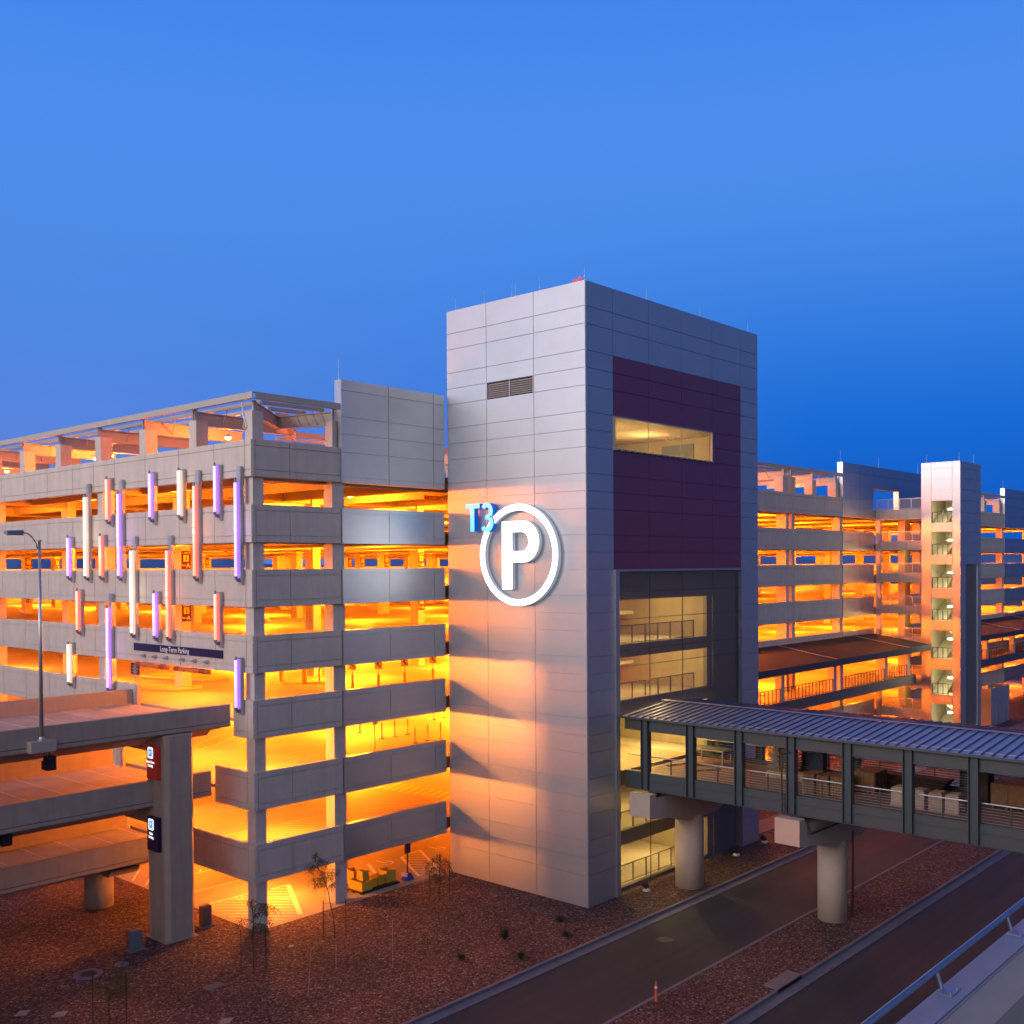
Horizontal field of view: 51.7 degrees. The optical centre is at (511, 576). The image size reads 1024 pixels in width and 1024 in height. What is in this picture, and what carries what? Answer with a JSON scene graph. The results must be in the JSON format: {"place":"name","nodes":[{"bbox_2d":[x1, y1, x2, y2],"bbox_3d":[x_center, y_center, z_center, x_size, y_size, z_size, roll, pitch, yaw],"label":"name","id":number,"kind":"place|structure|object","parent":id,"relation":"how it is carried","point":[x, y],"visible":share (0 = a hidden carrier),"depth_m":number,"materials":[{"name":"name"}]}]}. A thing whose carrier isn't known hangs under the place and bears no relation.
{"place":"outdoors","nodes":[
{"label":"outdoors","id":0,"kind":"place"},
{"bbox_2d":[302,669,306,682],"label":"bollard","id":1,"kind":"object","parent":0,"point":[304,675],"visible":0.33,"depth_m":69.72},
{"bbox_2d":[0,358,1023,927],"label":"parking garage","id":2,"kind":"structure","parent":0,"point":[302,774],"depth_m":61.65,"materials":[{"name":"paint"}]},
{"bbox_2d":[25,558,31,568],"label":"row sign","id":3,"kind":"object","parent":2,"relation":"attached to","point":[28,563],"visible":1,"depth_m":104.96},
{"bbox_2d":[66,535,74,581],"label":"light tube","id":4,"kind":"object","parent":2,"relation":"attached to","point":[70,556],"visible":1,"depth_m":64.32,"materials":[{"name":"plastic"}]},
{"bbox_2d":[67,641,75,687],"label":"light tube","id":5,"kind":"object","parent":2,"relation":"attached to","point":[71,670],"visible":1,"depth_m":64.42,"materials":[{"name":"plastic"}]},
{"bbox_2d":[75,588,84,635],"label":"light tube","id":6,"kind":"object","parent":2,"relation":"attached to","point":[79,601],"visible":1,"depth_m":63.58,"materials":[{"name":"plastic"}]},
{"bbox_2d":[83,484,92,581],"bbox_3d":[-25.307,-2.605,62.884,0.310,5.876,0.502,0,1,42],"label":"light tube","id":7,"kind":"object","parent":2,"relation":"attached to","point":[87,530],"visible":1,"depth_m":62.83,"materials":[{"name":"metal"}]},
{"bbox_2d":[98,533,107,582],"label":"light tube","id":8,"kind":"object","parent":2,"relation":"attached to","point":[103,560],"visible":1,"depth_m":61.57,"materials":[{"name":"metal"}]},
{"bbox_2d":[105,476,113,526],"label":"light tube","id":9,"kind":"object","parent":2,"relation":"attached to","point":[109,501],"visible":1,"depth_m":61.00,"materials":[{"name":"plastic"}]},
{"bbox_2d":[105,594,114,690],"bbox_3d":[-23.315,3.890,61.204,0.310,5.836,0.502,0,1,42],"label":"light tube","id":10,"kind":"object","parent":2,"relation":"attached to","point":[110,649],"visible":0.94,"depth_m":61.15,"materials":[{"name":"plastic"}]},
{"bbox_2d":[116,480,125,582],"bbox_3d":[-22.328,-2.604,60.207,0.310,5.876,0.502,0,1,42],"label":"light tube","id":11,"kind":"object","parent":2,"relation":"attached to","point":[121,535],"visible":1,"depth_m":60.14,"materials":[{"name":"plastic"}]},
{"bbox_2d":[129,536,138,639],"bbox_3d":[-21.250,0.629,59.293,0.310,5.826,0.502,0,1,42],"label":"light tube","id":12,"kind":"object","parent":2,"relation":"attached to","point":[134,589],"visible":1,"depth_m":59.23,"materials":[{"name":"plastic"}]},
{"bbox_2d":[131,663,139,674],"bbox_3d":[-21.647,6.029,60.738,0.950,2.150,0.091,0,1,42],"label":"notice sign","id":13,"kind":"object","parent":2,"relation":"on","point":[135,670],"visible":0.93,"depth_m":60.73,"materials":[{"name":"metal"}]},
{"bbox_2d":[148,470,157,524],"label":"light tube","id":14,"kind":"object","parent":2,"relation":"attached to","point":[152,499],"visible":1,"depth_m":57.76,"materials":[{"name":"plastic"}]},
{"bbox_2d":[135,654,170,669],"bbox_3d":[-19.777,4.661,58.145,3.370,0.719,0.337,0,1,42],"label":"clearance bar","id":15,"kind":"object","parent":2,"relation":"attached to","point":[153,665],"visible":1,"depth_m":58.08,"materials":[{"name":"orange plastic"}]},
{"bbox_2d":[152,590,161,642],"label":"light tube","id":16,"kind":"object","parent":2,"relation":"attached to","point":[157,615],"visible":1,"depth_m":57.60,"materials":[{"name":"plastic"}]},
{"bbox_2d":[165,535,174,643],"bbox_3d":[-18.411,0.685,56.744,0.310,5.836,0.502,0,1,42],"label":"light tube","id":17,"kind":"object","parent":2,"relation":"attached to","point":[170,592],"visible":1,"depth_m":56.67,"materials":[{"name":"plastic"}]},
{"bbox_2d":[134,643,222,658],"bbox_3d":[-18.060,3.953,56.754,8.900,0.435,0.094,0,1,42],"label":"wall sign","id":18,"kind":"object","parent":2,"relation":"attached to","point":[188,651],"visible":1,"depth_m":56.43,"materials":[{"name":"metal"}]},
{"bbox_2d":[177,467,186,522],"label":"light tube","id":19,"kind":"object","parent":2,"relation":"attached to","point":[181,497],"visible":1,"depth_m":55.76,"materials":[{"name":"plastic"}]},
{"bbox_2d":[181,551,190,568],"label":"row sign","id":20,"kind":"object","parent":2,"relation":"attached to","point":[185,559],"visible":1,"depth_m":66.47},
{"bbox_2d":[182,605,190,621],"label":"row sign","id":21,"kind":"object","parent":2,"relation":"attached to","point":[186,612],"visible":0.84,"depth_m":66.50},
{"bbox_2d":[173,658,211,674],"bbox_3d":[-16.779,4.672,55.452,3.330,0.719,0.337,0,1,42],"label":"clearance bar","id":22,"kind":"object","parent":2,"relation":"attached to","point":[192,670],"visible":1,"depth_m":55.34,"materials":[{"name":"orange plastic"}]},
{"bbox_2d":[192,470,202,583],"bbox_3d":[-16.391,-2.596,54.874,0.310,5.886,0.502,0,1,42],"label":"light tube","id":23,"kind":"object","parent":2,"relation":"attached to","point":[197,523],"visible":1,"depth_m":54.82,"materials":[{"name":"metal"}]},
{"bbox_2d":[213,462,222,519],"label":"light tube","id":24,"kind":"object","parent":2,"relation":"attached to","point":[218,491],"visible":1,"depth_m":53.47,"materials":[{"name":"plastic"}]},
{"bbox_2d":[214,591,223,646],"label":"light tube","id":25,"kind":"object","parent":2,"relation":"attached to","point":[218,623],"visible":1,"depth_m":53.58,"materials":[{"name":"plastic"}]},
{"bbox_2d":[234,466,243,583],"bbox_3d":[-13.575,-2.561,52.344,0.310,5.856,0.502,0,1,42],"label":"light tube","id":26,"kind":"object","parent":2,"relation":"attached to","point":[238,535],"visible":1,"depth_m":52.27,"materials":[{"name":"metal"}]},
{"bbox_2d":[234,656,243,714],"bbox_3d":[-13.592,5.409,52.494,0.310,2.933,0.502,0,1,42],"label":"light tube","id":27,"kind":"object","parent":2,"relation":"attached to","point":[239,684],"visible":1,"depth_m":52.43,"materials":[{"name":"plastic"}]},
{"bbox_2d":[349,664,355,686],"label":"chevron marker","id":28,"kind":"object","parent":2,"relation":"on","point":[352,667],"visible":0.82,"depth_m":67.29,"materials":[{"name":"metal"}]},
{"bbox_2d":[375,662,381,685],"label":"chevron marker","id":29,"kind":"object","parent":2,"relation":"on","point":[378,665],"visible":0.8,"depth_m":67.60,"materials":[{"name":"metal"}]},
{"bbox_2d":[401,659,407,682],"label":"chevron marker","id":30,"kind":"object","parent":2,"relation":"on","point":[404,663],"visible":0.78,"depth_m":69.27,"materials":[{"name":"metal"}]},
{"bbox_2d":[418,552,424,566],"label":"row sign","id":31,"kind":"object","parent":2,"relation":"attached to","point":[421,560],"visible":1,"depth_m":81.54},
{"bbox_2d":[429,657,436,678],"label":"chevron marker","id":32,"kind":"object","parent":2,"relation":"on","point":[432,659],"visible":0.74,"depth_m":71.40,"materials":[{"name":"metal"}]},
{"bbox_2d":[424,495,444,500],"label":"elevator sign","id":33,"kind":"object","parent":2,"relation":"attached to","point":[426,497],"visible":1,"depth_m":69.08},
{"bbox_2d":[758,633,930,708],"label":"covered walkway","id":34,"kind":"structure","parent":2,"relation":"attached to","point":[780,662],"depth_m":91.71,"materials":[{"name":"metal"}]},
{"bbox_2d":[910,614,1023,668],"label":"covered walkway","id":35,"kind":"structure","parent":2,"relation":"attached to","point":[1011,627],"depth_m":124.51,"materials":[{"name":"metal"}]},
{"bbox_2d":[0,694,1023,1023],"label":"gravel bed","id":36,"kind":"object","parent":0,"point":[54,938],"visible":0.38,"depth_m":49.56,"materials":[{"name":"gravel"}]},
{"bbox_2d":[15,1010,30,1015],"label":"stone slab","id":37,"kind":"structure","parent":36,"relation":"on","point":[23,1013],"depth_m":42.56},
{"bbox_2d":[52,1011,67,1016],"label":"stone slab","id":38,"kind":"structure","parent":36,"relation":"on","point":[60,1014],"depth_m":42.45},
{"bbox_2d":[0,816,148,896],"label":"elevated ramp","id":39,"kind":"structure","parent":36,"relation":"on","point":[31,861],"depth_m":53.87,"materials":[{"name":"concrete"}]},
{"bbox_2d":[73,968,102,979],"bbox_3d":[-18.736,17.584,46.705,1.240,0.060,1.240,0,1,42],"label":"manhole cover","id":40,"kind":"object","parent":36,"relation":"on","point":[88,974],"visible":0.99,"depth_m":46.64,"materials":[{"name":"concrete"}]},
{"bbox_2d":[85,965,135,1023],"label":"young tree","id":41,"kind":"object","parent":36,"relation":"on","point":[117,980],"visible":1,"depth_m":41.48,"materials":[{"name":"green plant"}]},
{"bbox_2d":[84,864,139,909],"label":"round pier","id":42,"kind":"structure","parent":36,"relation":"on","point":[98,891],"depth_m":55.61,"materials":[{"name":"concrete"}]},
{"bbox_2d":[125,928,145,952],"bbox_3d":[-17.731,17.089,49.693,0.560,0.970,0.760,0,1,42],"label":"utility cabinet","id":43,"kind":"object","parent":36,"relation":"on","point":[135,940],"visible":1,"depth_m":49.54,"materials":[{"name":"metal"}]},
{"bbox_2d":[124,732,198,944],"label":"ramp column","id":44,"kind":"structure","parent":36,"relation":"on","point":[171,892],"depth_m":50.90,"materials":[{"name":"concrete"}]},
{"bbox_2d":[0,749,211,836],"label":"elevated ramp","id":45,"kind":"structure","parent":44,"relation":"on","point":[78,788],"depth_m":52.14,"materials":[{"name":"concrete"}]},
{"bbox_2d":[0,833,11,846],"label":"signal box","id":46,"kind":"object","parent":45,"relation":"hanging from","point":[5,840],"visible":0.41,"depth_m":46.48,"materials":[{"name":"black plastic"}]},
{"bbox_2d":[0,689,230,763],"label":"elevated ramp","id":47,"kind":"structure","parent":44,"relation":"on","point":[85,722],"depth_m":51.15,"materials":[{"name":"concrete"}]},
{"bbox_2d":[4,530,56,753],"bbox_3d":[-20.774,2.805,45.504,0.470,9.629,2.020,0,1,42],"label":"street lamp","id":48,"kind":"object","parent":47,"relation":"on","point":[41,744],"visible":1,"depth_m":45.77,"materials":[{"name":"metal"}]},
{"bbox_2d":[41,752,55,770],"bbox_3d":[-20.628,8.127,47.028,0.440,0.950,0.490,0,1,42],"label":"signal box","id":49,"kind":"object","parent":47,"relation":"hanging from","point":[48,762],"visible":0.91,"depth_m":46.90,"materials":[{"name":"black plastic"}]},
{"bbox_2d":[146,744,160,780],"bbox_3d":[-17.274,8.928,50.870,1.000,1.620,0.212,0,1,42],"label":"column sign","id":50,"kind":"object","parent":44,"relation":"attached to","point":[153,760],"visible":1,"depth_m":50.69,"materials":[{"name":"red"}]},
{"bbox_2d":[147,815,161,852],"bbox_3d":[-17.252,12.392,50.909,1.000,1.630,0.212,0,1,42],"label":"column sign","id":51,"kind":"object","parent":44,"relation":"attached to","point":[154,838],"visible":1,"depth_m":50.74,"materials":[{"name":"black"}]},
{"bbox_2d":[196,904,214,929],"bbox_3d":[-15.353,16.989,52.864,0.560,1.070,0.760,0,1,42],"label":"utility cabinet","id":52,"kind":"object","parent":36,"relation":"on","point":[205,916],"visible":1,"depth_m":52.70,"materials":[{"name":"metal"}]},
{"bbox_2d":[202,982,224,990],"bbox_3d":[-12.800,17.548,45.270,0.450,0.050,0.800,0,1,42],"label":"valve box","id":53,"kind":"object","parent":36,"relation":"on","point":[213,986],"visible":1,"depth_m":45.25,"materials":[{"name":"concrete"}]},
{"bbox_2d":[219,1018,232,1023],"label":"stone slab","id":54,"kind":"structure","parent":36,"relation":"on","point":[225,1020],"depth_m":41.74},
{"bbox_2d":[231,898,280,974],"bbox_3d":[-11.282,15.927,46.652,1.813,3.244,2.229,0,1,42],"label":"young tree","id":55,"kind":"object","parent":36,"relation":"on","point":[264,912],"visible":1,"depth_m":46.67,"materials":[{"name":"green plant"}]},
{"bbox_2d":[304,852,345,939],"bbox_3d":[-9.102,15.357,50.715,1.692,4.268,1.952,0,1,42],"label":"young tree","id":56,"kind":"object","parent":36,"relation":"on","point":[320,880],"visible":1,"depth_m":50.81,"materials":[{"name":"green plant"}]},
{"bbox_2d":[424,853,456,901],"bbox_3d":[-3.837,16.122,56.552,1.993,2.545,1.362,0,1,42],"label":"young tree","id":57,"kind":"object","parent":36,"relation":"on","point":[434,875],"visible":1,"depth_m":56.60,"materials":[{"name":"green plant"}]},
{"bbox_2d":[496,923,511,938],"bbox_3d":[-0.405,17.031,50.895,0.914,0.862,0.922,0,1,1],"label":"shrub","id":58,"kind":"object","parent":36,"relation":"on","point":[504,933],"visible":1,"depth_m":50.83,"materials":[{"name":"green plant"}]},
{"bbox_2d":[516,949,528,958],"bbox_3d":[0.430,17.256,48.278,0.874,0.460,0.759,0,1,42],"label":"shrub","id":59,"kind":"object","parent":36,"relation":"on","point":[521,955],"visible":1,"depth_m":48.27,"materials":[{"name":"green plant"}]},
{"bbox_2d":[630,791,723,889],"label":"bridge pier","id":60,"kind":"structure","parent":36,"relation":"on","point":[686,814],"depth_m":58.31,"materials":[{"name":"concrete"}]},
{"bbox_2d":[876,455,980,725],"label":"stair tower","id":61,"kind":"structure","parent":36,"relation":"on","point":[948,608],"depth_m":103.82,"materials":[{"name":"white concrete"}]},
{"bbox_2d":[0,0,1023,564],"label":"sky","id":62,"kind":"structure","parent":0,"point":[201,200],"materials":[{"name":"blue"}]},
{"bbox_2d":[6,554,1021,568],"bbox_3d":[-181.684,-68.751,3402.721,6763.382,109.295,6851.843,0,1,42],"label":"hills","id":63,"kind":"structure","parent":0,"point":[229,563],"depth_m":4370.38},
{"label":"lower roof","id":64,"kind":"object","parent":63,"relation":"on","visible":0},
{"bbox_2d":[861,897,1023,1023],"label":"railing","id":65,"kind":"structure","parent":64,"relation":"attached to","point":[986,986],"depth_m":8.58,"materials":[{"name":"metal"}]},
{"bbox_2d":[115,680,1023,931],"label":"pavement","id":66,"kind":"structure","parent":0,"point":[310,902],"depth_m":60.12,"materials":[{"name":"concrete"}]},
{"bbox_2d":[347,884,380,894],"bbox_3d":[-8.616,17.330,59.018,2.200,0.105,1.450,0,1,42],"label":"pallet","id":67,"kind":"object","parent":66,"relation":"on","point":[367,891],"visible":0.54,"depth_m":58.32,"materials":[{"name":"black plastic"}]},
{"bbox_2d":[347,867,360,883],"bbox_3d":[-8.915,16.878,59.581,0.800,0.780,0.700,0,1,42],"label":"barrier box","id":68,"kind":"object","parent":67,"relation":"on","point":[351,872],"visible":0.31,"depth_m":59.36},
{"bbox_2d":[349,877,372,891],"bbox_3d":[-8.398,17.026,58.548,1.150,0.500,0.750,0,1,42],"label":"barrier box","id":69,"kind":"object","parent":67,"relation":"on","point":[355,883],"visible":0.95,"depth_m":58.28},
{"bbox_2d":[357,868,368,880],"bbox_3d":[-8.279,16.505,58.567,0.500,0.520,0.450,0,1,42],"label":"barrier box","id":70,"kind":"object","parent":69,"relation":"on","point":[362,874],"visible":1,"depth_m":58.42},
{"bbox_2d":[377,880,399,888],"bbox_3d":[-7.302,17.313,59.807,1.300,0.105,1.420,0,1,42],"label":"pallet","id":71,"kind":"object","parent":66,"relation":"on","point":[389,884],"visible":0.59,"depth_m":59.41,"materials":[{"name":"black plastic"}]},
{"bbox_2d":[371,873,384,884],"bbox_3d":[-7.538,17.011,59.469,0.600,0.500,0.470,0,1,42],"label":"barrier box","id":72,"kind":"object","parent":71,"relation":"on","point":[380,878],"visible":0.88,"depth_m":59.31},
{"bbox_2d":[378,867,395,882],"bbox_3d":[-7.112,16.922,59.980,0.750,0.660,0.700,0,1,42],"label":"barrier box","id":73,"kind":"object","parent":71,"relation":"on","point":[389,873],"visible":0.91,"depth_m":59.75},
{"bbox_2d":[401,843,413,881],"bbox_3d":[-5.995,16.254,60.510,0.500,2.190,0.600,0,1,42],"label":"portable sign","id":74,"kind":"object","parent":66,"relation":"on","point":[407,876],"visible":0.93,"depth_m":60.41,"materials":[{"name":"blue plastic"}]},
{"bbox_2d":[411,722,1023,884],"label":"path","id":75,"kind":"structure","parent":0,"point":[766,824],"depth_m":73.54,"materials":[{"name":"concrete"}]},
{"bbox_2d":[432,774,1019,1023],"bbox_3d":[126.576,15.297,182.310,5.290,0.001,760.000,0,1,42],"label":"road","id":76,"kind":"structure","parent":0,"point":[605,983],"depth_m":49.95,"materials":[{"name":"asphalt"}]},
{"bbox_2d":[656,936,673,942],"bbox_3d":[7.379,17.523,50.937,0.840,0.060,0.840,0,1,42],"label":"manhole cover","id":77,"kind":"object","parent":76,"relation":"on","point":[663,939],"visible":1,"depth_m":50.96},
{"bbox_2d":[609,840,997,1023],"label":"median gravel","id":78,"kind":"structure","parent":0,"point":[723,991],"depth_m":49.60,"materials":[{"name":"gravel"}]},
{"bbox_2d":[763,970,801,991],"bbox_3d":[11.679,17.436,45.540,0.710,0.160,2.180,0,1,42],"label":"drain inlet","id":79,"kind":"object","parent":78,"relation":"on","point":[783,980],"visible":1,"depth_m":45.41,"materials":[{"name":"concrete"}]},
{"bbox_2d":[775,815,865,922],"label":"bridge pier","id":80,"kind":"structure","parent":78,"relation":"on","point":[831,843],"depth_m":52.75,"materials":[{"name":"concrete"}]},
{"bbox_2d":[781,751,839,834],"bbox_3d":[15.194,10.284,51.088,4.176,3.795,1.527,-1,1,-22],"label":"conduit pipe","id":81,"kind":"object","parent":80,"relation":"on","point":[819,830],"visible":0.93,"depth_m":50.93,"materials":[{"name":"metal"}]},
{"bbox_2d":[851,830,854,916],"bbox_3d":[17.340,15.089,53.710,0.166,4.400,0.166,-1,1,-26],"label":"drain pipe","id":82,"kind":"object","parent":80,"relation":"attached to","point":[852,857],"visible":1,"depth_m":53.66,"materials":[{"name":"metal"}]},
{"bbox_2d":[750,852,1023,1023],"bbox_3d":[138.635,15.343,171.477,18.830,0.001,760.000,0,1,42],"label":"road","id":83,"kind":"structure","parent":0,"point":[860,987],"depth_m":48.50,"materials":[{"name":"asphalt"}]},
{"bbox_2d":[778,577,1021,992],"bbox_3d":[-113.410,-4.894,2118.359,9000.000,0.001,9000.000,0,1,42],"label":"ground","id":84,"kind":"structure","parent":0,"point":[1011,581],"depth_m":926.48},
{"bbox_2d":[447,267,758,907],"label":"elevator tower","id":85,"kind":"structure","parent":84,"relation":"on","point":[611,434],"depth_m":59.26,"materials":[{"name":"silver metal"}]},
{"bbox_2d":[466,503,560,605],"bbox_3d":[-0.003,-1.283,58.082,6.680,5.740,0.385,0,1,42],"label":"letter sign","id":86,"kind":"object","parent":85,"relation":"attached to","point":[511,556],"visible":1,"depth_m":58.02,"materials":[{"name":"white"}]},
{"bbox_2d":[613,416,713,462],"bbox_3d":[8.832,-7.796,60.497,0.240,1.860,10.060,0,1,42],"label":"window","id":87,"kind":"structure","parent":85,"relation":"in","point":[614,417],"depth_m":59.78,"materials":[{"name":"glass"}]},
{"bbox_2d":[662,444,693,458],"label":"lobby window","id":88,"kind":"structure","parent":85,"relation":"in","point":[687,450],"depth_m":67.40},
{"bbox_2d":[620,699,1023,852],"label":"footbridge","id":89,"kind":"object","parent":85,"relation":"attached to","point":[971,752],"visible":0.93,"depth_m":50.84,"materials":[{"name":"grey metal"}]},
{"bbox_2d":[666,762,720,770],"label":"loose planks","id":90,"kind":"object","parent":89,"relation":"on","point":[697,764],"visible":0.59,"depth_m":59.44,"materials":[{"name":"brown wood"}]},
{"bbox_2d":[697,745,732,765],"bbox_3d":[11.483,10.237,60.638,2.100,0.820,1.100,0,1,42],"label":"work bench","id":91,"kind":"object","parent":89,"relation":"on","point":[711,748],"visible":0.76,"depth_m":60.45,"materials":[{"name":"wood"}]},
{"bbox_2d":[767,747,801,771],"bbox_3d":[14.933,9.812,57.854,1.550,1.650,1.020,0,1,42],"label":"scaffold stack","id":92,"kind":"object","parent":89,"relation":"on","point":[774,759],"visible":0.32,"depth_m":57.68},
{"bbox_2d":[766,768,804,781],"bbox_3d":[15.232,10.497,55.459,3.800,0.330,0.800,0,1,42],"label":"lumber stack","id":93,"kind":"object","parent":89,"relation":"on","point":[776,771],"visible":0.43,"depth_m":56.04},
{"bbox_2d":[802,770,824,794],"bbox_3d":[15.000,10.207,52.484,0.630,1.020,1.330,0,1,42],"label":"crate","id":94,"kind":"object","parent":89,"relation":"on","point":[811,774],"visible":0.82,"depth_m":52.02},
{"bbox_2d":[811,751,827,771],"bbox_3d":[16.535,9.808,56.832,0.700,1.700,0.600,0,1,42],"label":"tool cabinet","id":95,"kind":"object","parent":89,"relation":"on","point":[819,760],"visible":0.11,"depth_m":56.61,"materials":[{"name":"metal"}]},
{"bbox_2d":[816,772,838,796],"bbox_3d":[15.588,10.217,52.090,0.630,1.000,1.330,0,1,42],"label":"crate","id":96,"kind":"object","parent":89,"relation":"on","point":[825,776],"visible":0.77,"depth_m":51.65,"materials":[{"name":"brown wood"}]},
{"bbox_2d":[830,773,841,798],"bbox_3d":[16.175,10.208,51.697,0.630,1.020,1.330,0,1,42],"label":"crate","id":97,"kind":"object","parent":89,"relation":"on","point":[836,778],"visible":0.44,"depth_m":51.23,"materials":[{"name":"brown wood"}]},
{"bbox_2d":[854,766,886,793],"bbox_3d":[17.921,10.160,52.817,1.130,1.070,1.530,0,1,42],"label":"crate","id":98,"kind":"object","parent":89,"relation":"on","point":[875,777],"visible":0.9,"depth_m":52.37,"materials":[{"name":"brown wood"}]},
{"bbox_2d":[890,784,901,806],"bbox_3d":[18.325,10.291,49.788,0.680,0.870,0.900,0,1,42],"label":"carton","id":99,"kind":"object","parent":89,"relation":"on","point":[898,787],"visible":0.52,"depth_m":49.53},
{"bbox_2d":[887,770,953,790],"bbox_3d":[19.883,10.318,53.228,4.300,0.680,1.100,0,1,42],"label":"timber pile","id":100,"kind":"object","parent":89,"relation":"on","point":[931,783],"visible":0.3,"depth_m":52.37,"materials":[{"name":"wood"}]},
{"bbox_2d":[915,787,930,809],"bbox_3d":[19.031,10.294,49.153,0.680,0.870,0.900,0,1,42],"label":"carton","id":101,"kind":"object","parent":89,"relation":"on","point":[921,790],"visible":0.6,"depth_m":48.83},
{"bbox_2d":[928,789,947,812],"bbox_3d":[19.626,10.296,48.618,0.680,0.870,0.900,0,1,42],"label":"carton","id":102,"kind":"object","parent":89,"relation":"on","point":[940,793],"visible":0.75,"depth_m":48.35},
{"bbox_2d":[944,792,965,814],"bbox_3d":[20.184,10.298,48.117,0.680,0.870,0.900,0,1,42],"label":"carton","id":103,"kind":"object","parent":89,"relation":"on","point":[957,795],"visible":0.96,"depth_m":47.87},
{"bbox_2d":[981,772,993,802],"bbox_3d":[22.470,9.932,50.473,0.830,1.520,0.930,0,1,42],"label":"crate","id":104,"kind":"object","parent":89,"relation":"on","point":[987,779],"visible":0.33,"depth_m":50.01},
{"bbox_2d":[991,777,1023,811],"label":"crate","id":105,"kind":"object","parent":89,"relation":"on","point":[1006,791],"visible":0.97,"depth_m":48.63,"materials":[{"name":"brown wood"}]},
{"bbox_2d":[401,779,959,1023],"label":"kerb","id":106,"kind":"structure","parent":84,"relation":"on","point":[469,1000],"depth_m":50.20,"materials":[{"name":"concrete"}]},
{"bbox_2d":[603,840,944,1023],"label":"kerb","id":107,"kind":"structure","parent":84,"relation":"on","point":[720,961],"depth_m":49.16,"materials":[{"name":"concrete"}]},
{"bbox_2d":[721,849,1011,1023],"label":"kerb","id":108,"kind":"structure","parent":84,"relation":"on","point":[767,1003],"depth_m":50.08,"materials":[{"name":"concrete"}]},
{"bbox_2d":[981,683,1008,726],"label":"service building","id":109,"kind":"structure","parent":0,"point":[994,703],"depth_m":116.58,"materials":[{"name":"concrete"}]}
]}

